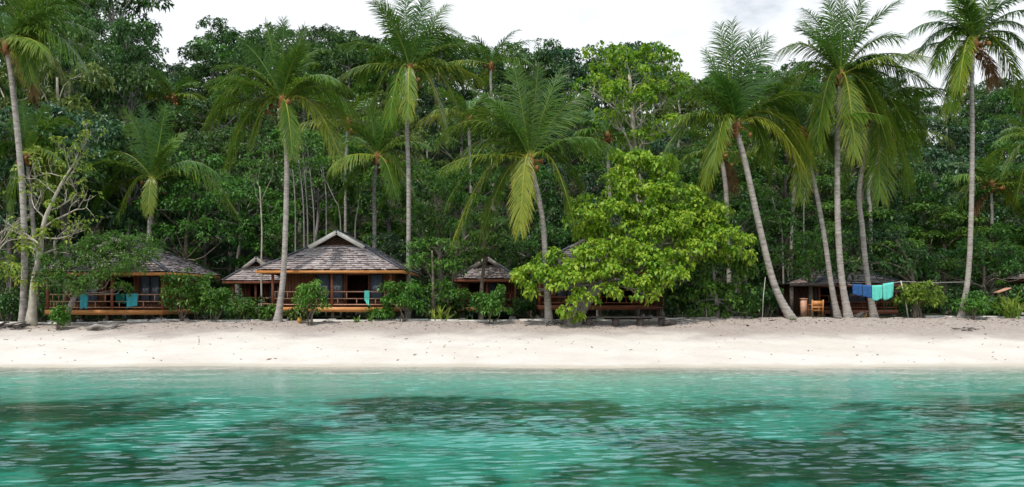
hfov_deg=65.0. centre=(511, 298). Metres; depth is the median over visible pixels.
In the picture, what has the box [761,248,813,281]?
jungle tree
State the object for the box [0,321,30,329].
driftwood
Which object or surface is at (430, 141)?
jungle tree
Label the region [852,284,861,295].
hanging towel
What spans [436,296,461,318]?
leafy shrub
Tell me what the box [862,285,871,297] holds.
hanging towel
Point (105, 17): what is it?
jungle tree
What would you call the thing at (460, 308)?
undergrowth
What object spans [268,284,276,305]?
window
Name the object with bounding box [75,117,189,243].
jungle tree
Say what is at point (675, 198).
jungle tree
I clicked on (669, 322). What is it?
cut log
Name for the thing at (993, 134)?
jungle tree
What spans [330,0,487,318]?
coconut palm
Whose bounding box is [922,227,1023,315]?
broadleaf tree
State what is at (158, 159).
coconut palm
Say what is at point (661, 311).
frame table
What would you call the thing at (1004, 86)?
jungle tree
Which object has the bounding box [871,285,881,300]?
hanging towel
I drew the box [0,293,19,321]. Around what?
leafy shrub
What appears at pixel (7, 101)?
jungle tree
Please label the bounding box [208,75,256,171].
jungle tree
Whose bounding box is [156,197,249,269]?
jungle tree
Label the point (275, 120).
jungle tree
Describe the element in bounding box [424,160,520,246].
jungle tree
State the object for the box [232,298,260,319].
leafy shrub
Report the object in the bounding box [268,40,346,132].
jungle tree
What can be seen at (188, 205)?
broadleaf tree
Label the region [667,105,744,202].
jungle tree
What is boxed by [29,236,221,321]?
thatched bungalow
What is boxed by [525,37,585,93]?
jungle tree
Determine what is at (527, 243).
broadleaf tree
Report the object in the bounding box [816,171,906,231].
jungle tree
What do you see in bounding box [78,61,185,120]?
jungle tree
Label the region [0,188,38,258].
bare branched tree
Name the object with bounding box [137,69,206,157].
coconut palm
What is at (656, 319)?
kerb wall
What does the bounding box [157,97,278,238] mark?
jungle tree
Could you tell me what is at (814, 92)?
jungle tree
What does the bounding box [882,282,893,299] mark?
hanging towel
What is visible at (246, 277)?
thatched bungalow
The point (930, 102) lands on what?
jungle tree
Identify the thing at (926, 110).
jungle tree
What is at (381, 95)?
jungle tree
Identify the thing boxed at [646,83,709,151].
jungle tree
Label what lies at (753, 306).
leafy shrub
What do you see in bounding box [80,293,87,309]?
towel
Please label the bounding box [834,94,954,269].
coconut palm
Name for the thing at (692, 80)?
jungle tree
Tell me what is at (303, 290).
leafy shrub
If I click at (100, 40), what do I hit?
jungle tree
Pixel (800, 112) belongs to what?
coconut palm
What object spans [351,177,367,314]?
pale sapling
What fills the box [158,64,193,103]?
jungle tree
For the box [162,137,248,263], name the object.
jungle tree
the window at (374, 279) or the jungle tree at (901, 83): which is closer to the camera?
the window at (374, 279)
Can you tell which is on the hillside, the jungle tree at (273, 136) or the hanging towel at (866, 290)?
the jungle tree at (273, 136)
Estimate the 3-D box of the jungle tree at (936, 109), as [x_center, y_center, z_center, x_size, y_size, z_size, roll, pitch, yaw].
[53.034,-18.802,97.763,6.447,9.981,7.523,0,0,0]
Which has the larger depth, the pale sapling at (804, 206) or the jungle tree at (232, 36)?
the jungle tree at (232, 36)
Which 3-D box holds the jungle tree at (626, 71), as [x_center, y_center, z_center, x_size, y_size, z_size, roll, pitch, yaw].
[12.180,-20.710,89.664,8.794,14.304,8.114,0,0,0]
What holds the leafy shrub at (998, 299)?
on the hillside
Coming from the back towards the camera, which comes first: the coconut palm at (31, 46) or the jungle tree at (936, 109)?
the jungle tree at (936, 109)
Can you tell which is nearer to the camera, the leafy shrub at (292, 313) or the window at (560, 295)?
the leafy shrub at (292, 313)
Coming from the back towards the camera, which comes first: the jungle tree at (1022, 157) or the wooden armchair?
the jungle tree at (1022, 157)
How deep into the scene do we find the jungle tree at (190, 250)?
51.18 m
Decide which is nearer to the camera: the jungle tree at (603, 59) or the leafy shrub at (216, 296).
the leafy shrub at (216, 296)
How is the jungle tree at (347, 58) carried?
on the hillside
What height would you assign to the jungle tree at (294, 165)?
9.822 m
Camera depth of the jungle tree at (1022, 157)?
63.16 m
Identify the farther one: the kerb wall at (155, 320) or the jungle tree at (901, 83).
the jungle tree at (901, 83)
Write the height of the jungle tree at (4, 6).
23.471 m
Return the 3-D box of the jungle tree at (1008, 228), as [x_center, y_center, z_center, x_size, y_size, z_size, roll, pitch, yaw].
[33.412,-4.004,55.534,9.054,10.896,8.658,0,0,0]
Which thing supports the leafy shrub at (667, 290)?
on the hillside
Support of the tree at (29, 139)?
on the hillside
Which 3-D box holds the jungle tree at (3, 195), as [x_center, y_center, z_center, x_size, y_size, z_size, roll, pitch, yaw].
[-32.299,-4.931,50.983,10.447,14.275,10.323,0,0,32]
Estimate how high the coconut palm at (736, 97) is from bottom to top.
16.069 m
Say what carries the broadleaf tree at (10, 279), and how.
on the hillside
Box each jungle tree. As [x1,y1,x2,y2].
[0,0,45,88]
[0,0,53,91]
[0,31,19,200]
[0,51,69,278]
[0,58,115,259]
[0,100,156,304]
[0,118,101,317]
[0,129,61,259]
[0,129,130,252]
[2,88,38,232]
[6,0,106,111]
[16,7,130,229]
[29,0,105,97]
[36,153,200,317]
[44,0,82,130]
[57,0,124,106]
[64,0,173,113]
[69,109,175,243]
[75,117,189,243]
[77,0,109,62]
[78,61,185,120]
[83,14,167,123]
[97,19,169,120]
[128,65,170,126]
[149,74,200,147]
[153,115,214,169]
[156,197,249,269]
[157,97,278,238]
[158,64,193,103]
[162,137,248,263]
[164,175,300,301]
[164,246,212,317]
[166,128,283,274]
[169,42,257,147]
[181,38,244,128]
[191,15,243,70]
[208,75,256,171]
[217,22,296,142]
[224,207,302,269]
[229,30,276,159]
[246,102,307,190]
[256,161,368,242]
[258,69,344,197]
[261,126,364,239]
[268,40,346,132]
[270,124,327,232]
[281,25,328,63]
[302,171,411,248]
[309,30,389,117]
[312,23,359,73]
[319,36,381,129]
[327,126,373,234]
[347,42,427,114]
[356,146,421,277]
[359,90,429,152]
[363,231,423,316]
[368,34,402,87]
[379,180,452,277]
[389,32,487,142]
[396,165,506,312]
[398,127,457,231]
[415,64,467,161]
[416,104,503,238]
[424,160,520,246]
[434,41,497,103]
[437,248,499,315]
[457,46,505,87]
[462,54,522,133]
[464,100,519,201]
[486,202,575,314]
[487,42,534,98]
[501,47,579,127]
[506,47,533,80]
[507,88,571,203]
[517,161,561,304]
[518,44,612,163]
[523,162,576,250]
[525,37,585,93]
[535,92,596,201]
[545,198,646,315]
[565,169,618,230]
[566,62,614,144]
[568,126,641,236]
[575,124,633,191]
[584,45,656,147]
[590,45,623,105]
[594,74,661,151]
[599,40,678,127]
[621,127,695,200]
[633,48,677,111]
[636,227,701,314]
[640,71,704,137]
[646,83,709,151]
[646,188,689,297]
[647,83,705,140]
[658,70,697,142]
[664,77,769,113]
[664,151,711,249]
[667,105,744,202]
[676,127,789,278]
[691,76,749,128]
[696,198,805,295]
[705,191,785,309]
[715,106,810,188]
[725,194,834,283]
[732,110,789,186]
[733,128,842,274]
[745,66,793,121]
[745,74,812,186]
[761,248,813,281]
[778,75,836,119]
[779,58,820,113]
[779,84,861,214]
[788,118,906,250]
[789,61,849,115]
[797,198,927,270]
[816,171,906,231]
[840,136,926,210]
[843,66,919,134]
[844,176,904,276]
[855,122,903,178]
[867,169,968,309]
[874,201,1018,312]
[886,77,909,91]
[887,146,1015,284]
[897,105,944,183]
[907,118,986,228]
[919,91,943,145]
[923,102,974,124]
[925,117,1003,173]
[925,161,1023,296]
[937,89,992,141]
[938,98,1013,172]
[940,171,1023,283]
[964,113,1022,222]
[967,77,1023,132]
[968,77,1007,132]
[972,232,1023,290]
[980,88,1023,194]
[982,139,1023,213]
[999,164,1023,242]
[1015,141,1023,221]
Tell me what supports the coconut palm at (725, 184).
on the hillside
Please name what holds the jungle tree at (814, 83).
on the hillside
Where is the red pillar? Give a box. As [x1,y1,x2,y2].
[799,298,807,316]
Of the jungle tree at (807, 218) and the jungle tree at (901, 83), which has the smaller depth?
the jungle tree at (807, 218)
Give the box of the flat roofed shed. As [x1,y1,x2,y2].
[775,283,835,316]
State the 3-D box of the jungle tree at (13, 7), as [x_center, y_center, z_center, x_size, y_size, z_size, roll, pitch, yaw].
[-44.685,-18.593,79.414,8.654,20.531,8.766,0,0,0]
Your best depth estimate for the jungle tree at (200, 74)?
88.77 m
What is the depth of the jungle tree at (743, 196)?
55.70 m
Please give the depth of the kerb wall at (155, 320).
41.92 m
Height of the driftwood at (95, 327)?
0.561 m
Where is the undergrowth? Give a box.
[0,64,1023,321]
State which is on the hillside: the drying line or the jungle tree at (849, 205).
the jungle tree at (849, 205)
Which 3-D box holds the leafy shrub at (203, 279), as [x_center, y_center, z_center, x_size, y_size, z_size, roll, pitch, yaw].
[-16.396,-0.034,42.583,2.257,2.754,1.782,0,0,22]
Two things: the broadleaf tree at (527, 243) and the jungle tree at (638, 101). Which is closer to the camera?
the broadleaf tree at (527, 243)
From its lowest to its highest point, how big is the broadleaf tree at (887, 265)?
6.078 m
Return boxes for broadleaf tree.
[0,248,55,318]
[117,149,254,317]
[399,236,471,317]
[402,159,486,317]
[439,230,509,318]
[453,209,527,319]
[500,219,570,316]
[751,224,855,315]
[816,211,937,316]
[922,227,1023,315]
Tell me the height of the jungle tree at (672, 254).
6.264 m
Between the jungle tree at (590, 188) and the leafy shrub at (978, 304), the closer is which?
the leafy shrub at (978, 304)
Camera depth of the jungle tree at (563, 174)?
71.85 m
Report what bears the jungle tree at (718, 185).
on the hillside
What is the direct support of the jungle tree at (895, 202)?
on the hillside
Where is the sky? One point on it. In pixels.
(684, 25)
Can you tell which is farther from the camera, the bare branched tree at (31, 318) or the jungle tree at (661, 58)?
the jungle tree at (661, 58)
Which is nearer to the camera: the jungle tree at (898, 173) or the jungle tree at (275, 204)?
the jungle tree at (275, 204)
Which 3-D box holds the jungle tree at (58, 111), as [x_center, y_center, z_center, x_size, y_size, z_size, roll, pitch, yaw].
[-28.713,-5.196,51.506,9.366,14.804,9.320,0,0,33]
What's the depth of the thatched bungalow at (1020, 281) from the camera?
51.10 m
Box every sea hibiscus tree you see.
[509,146,757,326]
[568,40,692,315]
[667,250,758,318]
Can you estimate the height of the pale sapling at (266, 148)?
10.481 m
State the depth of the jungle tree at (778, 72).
95.00 m
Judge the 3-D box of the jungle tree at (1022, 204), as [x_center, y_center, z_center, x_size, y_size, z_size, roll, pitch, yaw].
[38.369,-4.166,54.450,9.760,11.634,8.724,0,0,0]
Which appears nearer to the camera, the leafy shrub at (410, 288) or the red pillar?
the leafy shrub at (410, 288)
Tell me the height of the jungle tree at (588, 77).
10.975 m
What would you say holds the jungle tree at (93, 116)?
on the hillside
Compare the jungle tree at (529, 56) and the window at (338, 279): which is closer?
the window at (338, 279)
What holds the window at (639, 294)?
in the thatched bungalow at (558, 299)
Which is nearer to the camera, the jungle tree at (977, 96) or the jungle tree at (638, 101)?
the jungle tree at (638, 101)
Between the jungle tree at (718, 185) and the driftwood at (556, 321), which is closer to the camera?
the driftwood at (556, 321)
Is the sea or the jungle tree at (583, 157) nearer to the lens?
the sea
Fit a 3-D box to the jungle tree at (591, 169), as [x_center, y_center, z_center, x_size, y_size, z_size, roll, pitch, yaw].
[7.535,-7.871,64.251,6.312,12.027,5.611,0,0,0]
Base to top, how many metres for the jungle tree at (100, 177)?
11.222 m
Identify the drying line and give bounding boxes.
[848,281,946,285]
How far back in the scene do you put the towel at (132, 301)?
42.38 m
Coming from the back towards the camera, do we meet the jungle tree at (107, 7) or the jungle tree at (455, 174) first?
the jungle tree at (107, 7)
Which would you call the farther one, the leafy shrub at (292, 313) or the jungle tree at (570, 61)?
the jungle tree at (570, 61)
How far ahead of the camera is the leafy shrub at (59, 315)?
39.51 m
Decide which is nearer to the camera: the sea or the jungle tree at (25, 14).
the sea
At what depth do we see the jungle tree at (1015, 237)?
53.00 m
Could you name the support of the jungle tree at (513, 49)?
on the hillside
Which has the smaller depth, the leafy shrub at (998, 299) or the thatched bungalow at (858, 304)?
the leafy shrub at (998, 299)
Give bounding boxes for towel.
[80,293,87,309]
[115,293,125,303]
[126,293,137,308]
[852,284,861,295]
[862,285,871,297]
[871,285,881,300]
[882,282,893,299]
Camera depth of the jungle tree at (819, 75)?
96.36 m
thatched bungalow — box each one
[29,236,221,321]
[222,256,289,318]
[255,230,419,319]
[454,256,517,318]
[525,235,674,318]
[785,263,907,315]
[1006,272,1023,313]
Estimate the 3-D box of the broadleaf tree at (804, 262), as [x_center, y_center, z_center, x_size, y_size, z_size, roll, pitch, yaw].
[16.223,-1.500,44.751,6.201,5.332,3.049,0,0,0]
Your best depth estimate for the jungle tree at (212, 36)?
110.71 m
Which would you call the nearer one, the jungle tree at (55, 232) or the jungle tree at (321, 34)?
the jungle tree at (55, 232)
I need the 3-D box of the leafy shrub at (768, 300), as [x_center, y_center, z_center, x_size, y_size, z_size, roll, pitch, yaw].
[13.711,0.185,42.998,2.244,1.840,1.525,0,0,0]
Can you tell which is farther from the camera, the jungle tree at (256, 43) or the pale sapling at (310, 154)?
the jungle tree at (256, 43)
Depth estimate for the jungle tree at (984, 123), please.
77.58 m
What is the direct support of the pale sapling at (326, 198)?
on the hillside
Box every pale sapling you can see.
[238,140,278,305]
[275,157,302,250]
[278,150,315,247]
[294,134,326,314]
[298,130,324,316]
[311,158,341,316]
[311,159,336,316]
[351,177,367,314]
[759,186,783,283]
[792,173,825,278]
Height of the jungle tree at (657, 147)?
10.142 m
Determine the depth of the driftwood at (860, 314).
42.01 m
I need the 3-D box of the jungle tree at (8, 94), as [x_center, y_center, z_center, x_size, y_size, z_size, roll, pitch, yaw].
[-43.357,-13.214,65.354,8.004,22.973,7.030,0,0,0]
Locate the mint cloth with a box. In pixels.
[364,290,369,305]
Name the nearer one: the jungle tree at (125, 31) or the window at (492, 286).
the window at (492, 286)
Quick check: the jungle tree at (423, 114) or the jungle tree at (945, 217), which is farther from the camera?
the jungle tree at (423, 114)
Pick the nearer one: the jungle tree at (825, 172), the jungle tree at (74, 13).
the jungle tree at (825, 172)
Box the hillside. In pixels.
[0,79,1023,321]
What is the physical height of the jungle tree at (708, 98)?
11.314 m
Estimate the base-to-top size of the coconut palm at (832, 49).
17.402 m
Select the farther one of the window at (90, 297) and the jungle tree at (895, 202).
the jungle tree at (895, 202)
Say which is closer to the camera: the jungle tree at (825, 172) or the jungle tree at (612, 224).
the jungle tree at (612, 224)
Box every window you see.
[76,276,98,302]
[139,276,159,302]
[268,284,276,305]
[316,274,343,300]
[369,274,382,300]
[488,282,504,300]
[556,279,587,298]
[633,274,645,298]
[847,287,865,303]
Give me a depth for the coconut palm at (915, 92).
42.82 m
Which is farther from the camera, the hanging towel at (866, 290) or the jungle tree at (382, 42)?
the jungle tree at (382, 42)
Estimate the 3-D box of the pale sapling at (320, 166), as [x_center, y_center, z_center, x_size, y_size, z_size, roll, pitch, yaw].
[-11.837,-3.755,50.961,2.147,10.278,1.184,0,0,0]
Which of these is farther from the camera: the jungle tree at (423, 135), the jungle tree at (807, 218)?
the jungle tree at (423, 135)
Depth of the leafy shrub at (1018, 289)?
43.70 m
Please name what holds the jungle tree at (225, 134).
on the hillside
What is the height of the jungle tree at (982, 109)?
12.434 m
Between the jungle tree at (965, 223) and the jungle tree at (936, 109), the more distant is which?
the jungle tree at (936, 109)
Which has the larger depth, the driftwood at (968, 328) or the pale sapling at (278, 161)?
the pale sapling at (278, 161)
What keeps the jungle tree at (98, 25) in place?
on the hillside
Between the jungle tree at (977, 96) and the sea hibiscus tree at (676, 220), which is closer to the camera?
the sea hibiscus tree at (676, 220)
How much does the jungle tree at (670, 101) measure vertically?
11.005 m
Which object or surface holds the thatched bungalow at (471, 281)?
on the hillside
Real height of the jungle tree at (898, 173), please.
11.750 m
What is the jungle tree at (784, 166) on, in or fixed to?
on the hillside
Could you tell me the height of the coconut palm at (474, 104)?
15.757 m
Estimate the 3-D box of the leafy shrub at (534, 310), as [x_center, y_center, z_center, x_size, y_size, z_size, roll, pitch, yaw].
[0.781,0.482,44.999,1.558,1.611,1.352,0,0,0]
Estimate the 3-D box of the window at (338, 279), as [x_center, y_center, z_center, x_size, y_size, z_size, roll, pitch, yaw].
[-10.024,-0.620,44.205,1.535,1.474,0.070,0,0,0]
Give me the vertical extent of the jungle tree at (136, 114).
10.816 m
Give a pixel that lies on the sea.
(915, 371)
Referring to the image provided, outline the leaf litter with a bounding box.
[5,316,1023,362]
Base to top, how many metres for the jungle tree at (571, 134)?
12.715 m
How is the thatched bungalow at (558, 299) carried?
on the hillside
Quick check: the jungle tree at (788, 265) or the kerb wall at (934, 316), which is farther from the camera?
the jungle tree at (788, 265)
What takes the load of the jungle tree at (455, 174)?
on the hillside
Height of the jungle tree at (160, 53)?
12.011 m
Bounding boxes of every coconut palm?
[0,0,104,323]
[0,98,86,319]
[79,100,238,318]
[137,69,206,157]
[200,15,362,323]
[295,77,401,232]
[321,98,433,316]
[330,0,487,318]
[416,86,517,262]
[430,58,620,324]
[445,29,536,210]
[563,104,653,311]
[662,16,823,319]
[668,120,782,314]
[729,81,886,317]
[748,104,845,279]
[765,0,948,317]
[807,62,964,317]
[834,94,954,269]
[892,0,1023,317]
[946,157,1023,296]
[982,106,1023,207]
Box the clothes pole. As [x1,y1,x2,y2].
[901,281,908,317]
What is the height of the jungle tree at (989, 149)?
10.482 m
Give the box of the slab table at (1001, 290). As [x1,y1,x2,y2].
[993,287,1011,315]
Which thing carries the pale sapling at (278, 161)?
on the hillside
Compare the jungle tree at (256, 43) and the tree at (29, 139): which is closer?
the tree at (29, 139)
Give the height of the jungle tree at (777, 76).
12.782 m
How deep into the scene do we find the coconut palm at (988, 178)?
53.91 m
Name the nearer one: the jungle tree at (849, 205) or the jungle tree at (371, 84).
the jungle tree at (849, 205)
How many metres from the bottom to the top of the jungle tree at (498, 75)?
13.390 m
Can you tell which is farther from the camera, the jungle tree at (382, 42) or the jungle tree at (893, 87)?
the jungle tree at (382, 42)
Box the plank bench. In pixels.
[584,316,666,326]
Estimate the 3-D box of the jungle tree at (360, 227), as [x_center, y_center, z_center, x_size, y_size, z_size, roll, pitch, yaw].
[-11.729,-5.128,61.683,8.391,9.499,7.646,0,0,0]
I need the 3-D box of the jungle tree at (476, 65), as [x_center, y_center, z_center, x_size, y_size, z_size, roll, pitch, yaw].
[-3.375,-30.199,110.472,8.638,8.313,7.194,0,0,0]
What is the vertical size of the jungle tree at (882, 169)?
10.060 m
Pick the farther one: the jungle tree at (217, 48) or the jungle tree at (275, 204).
the jungle tree at (217, 48)
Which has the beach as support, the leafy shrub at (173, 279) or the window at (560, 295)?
the leafy shrub at (173, 279)
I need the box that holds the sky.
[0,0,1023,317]
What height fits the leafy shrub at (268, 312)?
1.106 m
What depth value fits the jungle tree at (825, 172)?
68.29 m
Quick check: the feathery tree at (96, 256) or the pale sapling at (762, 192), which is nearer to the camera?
the feathery tree at (96, 256)
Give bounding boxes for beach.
[0,317,1023,486]
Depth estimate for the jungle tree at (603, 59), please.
110.16 m
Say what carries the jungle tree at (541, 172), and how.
on the hillside
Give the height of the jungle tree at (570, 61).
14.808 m
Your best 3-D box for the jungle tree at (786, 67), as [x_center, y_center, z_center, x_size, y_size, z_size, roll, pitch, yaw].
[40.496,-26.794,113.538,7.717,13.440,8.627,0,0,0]
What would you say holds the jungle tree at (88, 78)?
on the hillside
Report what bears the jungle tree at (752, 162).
on the hillside
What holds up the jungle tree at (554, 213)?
on the hillside
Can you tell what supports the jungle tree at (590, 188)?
on the hillside
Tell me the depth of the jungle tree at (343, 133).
69.23 m
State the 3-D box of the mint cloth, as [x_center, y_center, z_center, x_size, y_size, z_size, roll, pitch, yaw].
[-7.659,-0.008,42.424,0.264,0.824,0.121,0,0,0]
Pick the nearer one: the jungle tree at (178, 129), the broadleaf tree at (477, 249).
the broadleaf tree at (477, 249)
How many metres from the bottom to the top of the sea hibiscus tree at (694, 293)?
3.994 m
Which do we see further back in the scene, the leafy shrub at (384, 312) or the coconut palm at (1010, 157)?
the coconut palm at (1010, 157)
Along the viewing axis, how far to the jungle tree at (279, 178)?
57.10 m
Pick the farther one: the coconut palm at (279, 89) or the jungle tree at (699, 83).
the jungle tree at (699, 83)
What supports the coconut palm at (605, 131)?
on the hillside
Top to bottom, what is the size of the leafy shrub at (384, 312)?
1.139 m
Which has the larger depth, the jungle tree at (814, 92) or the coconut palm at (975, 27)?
the jungle tree at (814, 92)
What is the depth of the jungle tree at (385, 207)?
56.23 m
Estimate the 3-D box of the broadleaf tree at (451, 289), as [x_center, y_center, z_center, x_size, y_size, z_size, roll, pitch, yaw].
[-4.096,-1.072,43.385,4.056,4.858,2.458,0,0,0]
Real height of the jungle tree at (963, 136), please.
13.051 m
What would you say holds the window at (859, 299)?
in the thatched bungalow at (858, 304)
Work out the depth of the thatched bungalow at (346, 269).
43.46 m
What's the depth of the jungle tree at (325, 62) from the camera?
96.16 m
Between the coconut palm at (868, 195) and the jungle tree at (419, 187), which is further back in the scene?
the jungle tree at (419, 187)
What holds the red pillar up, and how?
on the hillside
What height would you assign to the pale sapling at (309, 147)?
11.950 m
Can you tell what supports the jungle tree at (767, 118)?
on the hillside
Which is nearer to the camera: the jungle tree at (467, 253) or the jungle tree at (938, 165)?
the jungle tree at (467, 253)
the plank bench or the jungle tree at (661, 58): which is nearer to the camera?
the plank bench
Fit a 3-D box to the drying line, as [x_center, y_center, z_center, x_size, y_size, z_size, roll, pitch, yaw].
[20.754,-0.756,42.213,6.069,0.303,0.147,0,0,5]
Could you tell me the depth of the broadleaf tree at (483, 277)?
44.31 m
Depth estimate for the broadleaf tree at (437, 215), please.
48.87 m
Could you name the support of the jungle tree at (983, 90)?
on the hillside
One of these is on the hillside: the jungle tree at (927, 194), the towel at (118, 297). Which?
the jungle tree at (927, 194)
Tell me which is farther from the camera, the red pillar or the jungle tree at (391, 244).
the jungle tree at (391, 244)
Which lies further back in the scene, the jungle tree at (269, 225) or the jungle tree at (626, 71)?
the jungle tree at (626, 71)
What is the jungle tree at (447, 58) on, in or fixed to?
on the hillside
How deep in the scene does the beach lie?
22.90 m
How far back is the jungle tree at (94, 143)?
55.13 m
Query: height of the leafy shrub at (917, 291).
2.121 m
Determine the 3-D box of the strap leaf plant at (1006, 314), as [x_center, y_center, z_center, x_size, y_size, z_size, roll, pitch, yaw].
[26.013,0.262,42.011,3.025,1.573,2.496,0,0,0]
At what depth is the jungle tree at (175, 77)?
79.49 m
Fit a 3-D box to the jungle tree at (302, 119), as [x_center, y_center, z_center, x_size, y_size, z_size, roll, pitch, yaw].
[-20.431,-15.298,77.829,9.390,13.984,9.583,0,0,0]
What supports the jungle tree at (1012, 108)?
on the hillside
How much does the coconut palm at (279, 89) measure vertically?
15.992 m
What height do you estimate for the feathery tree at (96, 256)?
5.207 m
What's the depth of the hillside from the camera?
68.44 m
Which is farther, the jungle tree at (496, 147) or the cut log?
the jungle tree at (496, 147)
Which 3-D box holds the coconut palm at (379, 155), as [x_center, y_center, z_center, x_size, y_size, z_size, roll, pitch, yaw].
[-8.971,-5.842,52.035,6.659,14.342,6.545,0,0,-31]
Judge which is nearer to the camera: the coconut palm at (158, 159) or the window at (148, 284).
the window at (148, 284)
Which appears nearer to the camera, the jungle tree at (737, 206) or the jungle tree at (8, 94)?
the jungle tree at (737, 206)
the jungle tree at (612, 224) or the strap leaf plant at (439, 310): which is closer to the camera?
the strap leaf plant at (439, 310)
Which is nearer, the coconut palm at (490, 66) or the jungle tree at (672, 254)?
the jungle tree at (672, 254)
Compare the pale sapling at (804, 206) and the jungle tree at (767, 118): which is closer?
the pale sapling at (804, 206)
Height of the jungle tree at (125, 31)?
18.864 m
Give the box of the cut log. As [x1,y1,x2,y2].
[663,320,676,325]
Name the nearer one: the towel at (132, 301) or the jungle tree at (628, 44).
the towel at (132, 301)
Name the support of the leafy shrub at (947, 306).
on the hillside
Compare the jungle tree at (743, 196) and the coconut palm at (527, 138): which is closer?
the coconut palm at (527, 138)
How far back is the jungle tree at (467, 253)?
53.00 m
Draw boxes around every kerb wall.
[0,319,492,323]
[497,316,752,321]
[924,315,1023,318]
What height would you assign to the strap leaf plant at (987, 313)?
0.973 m
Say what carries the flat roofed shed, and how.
on the hillside
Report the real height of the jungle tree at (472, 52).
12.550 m
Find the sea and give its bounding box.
[0,366,1023,486]
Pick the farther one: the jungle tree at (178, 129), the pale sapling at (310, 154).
the jungle tree at (178, 129)
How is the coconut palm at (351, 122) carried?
on the hillside
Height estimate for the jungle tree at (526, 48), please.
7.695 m
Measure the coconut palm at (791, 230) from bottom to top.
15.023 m
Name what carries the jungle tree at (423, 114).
on the hillside
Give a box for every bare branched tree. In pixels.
[0,119,107,325]
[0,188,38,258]
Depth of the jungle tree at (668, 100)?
99.36 m
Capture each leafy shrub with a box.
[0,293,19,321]
[48,305,71,330]
[158,267,204,320]
[181,272,225,319]
[191,284,238,320]
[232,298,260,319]
[258,303,275,320]
[283,307,308,320]
[291,278,331,324]
[365,304,395,319]
[377,278,425,321]
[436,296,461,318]
[468,284,514,323]
[512,293,538,318]
[661,280,696,317]
[727,292,764,318]
[748,285,783,317]
[890,280,947,317]
[928,287,962,315]
[949,290,990,319]
[981,296,1019,315]
[1002,284,1023,315]
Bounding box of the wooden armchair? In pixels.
[807,300,823,316]
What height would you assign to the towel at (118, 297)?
0.565 m
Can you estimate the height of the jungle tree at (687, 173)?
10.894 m
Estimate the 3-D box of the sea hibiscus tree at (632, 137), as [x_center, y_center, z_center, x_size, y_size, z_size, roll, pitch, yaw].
[7.625,-7.617,50.918,8.126,17.908,4.233,0,0,0]
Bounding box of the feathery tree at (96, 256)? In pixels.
[30,229,162,325]
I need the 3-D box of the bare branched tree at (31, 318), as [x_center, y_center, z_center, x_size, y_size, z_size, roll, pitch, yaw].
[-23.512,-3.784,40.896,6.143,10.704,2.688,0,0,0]
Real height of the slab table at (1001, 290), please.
1.733 m
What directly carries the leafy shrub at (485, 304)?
on the beach
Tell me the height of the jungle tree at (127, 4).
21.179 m
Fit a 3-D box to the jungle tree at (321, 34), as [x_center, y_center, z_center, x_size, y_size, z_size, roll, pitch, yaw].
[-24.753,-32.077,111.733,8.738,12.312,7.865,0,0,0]
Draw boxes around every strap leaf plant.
[423,305,452,320]
[981,299,998,315]
[986,290,1023,317]
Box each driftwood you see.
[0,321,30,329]
[86,324,124,330]
[534,318,564,325]
[853,311,866,317]
[950,326,977,330]
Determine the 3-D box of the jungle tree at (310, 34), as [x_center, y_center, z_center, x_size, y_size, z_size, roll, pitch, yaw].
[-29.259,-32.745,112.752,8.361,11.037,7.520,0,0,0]
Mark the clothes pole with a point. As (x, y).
(905, 303)
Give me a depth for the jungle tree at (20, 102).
69.23 m
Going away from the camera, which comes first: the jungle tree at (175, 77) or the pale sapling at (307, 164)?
the pale sapling at (307, 164)
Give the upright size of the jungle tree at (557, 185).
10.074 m

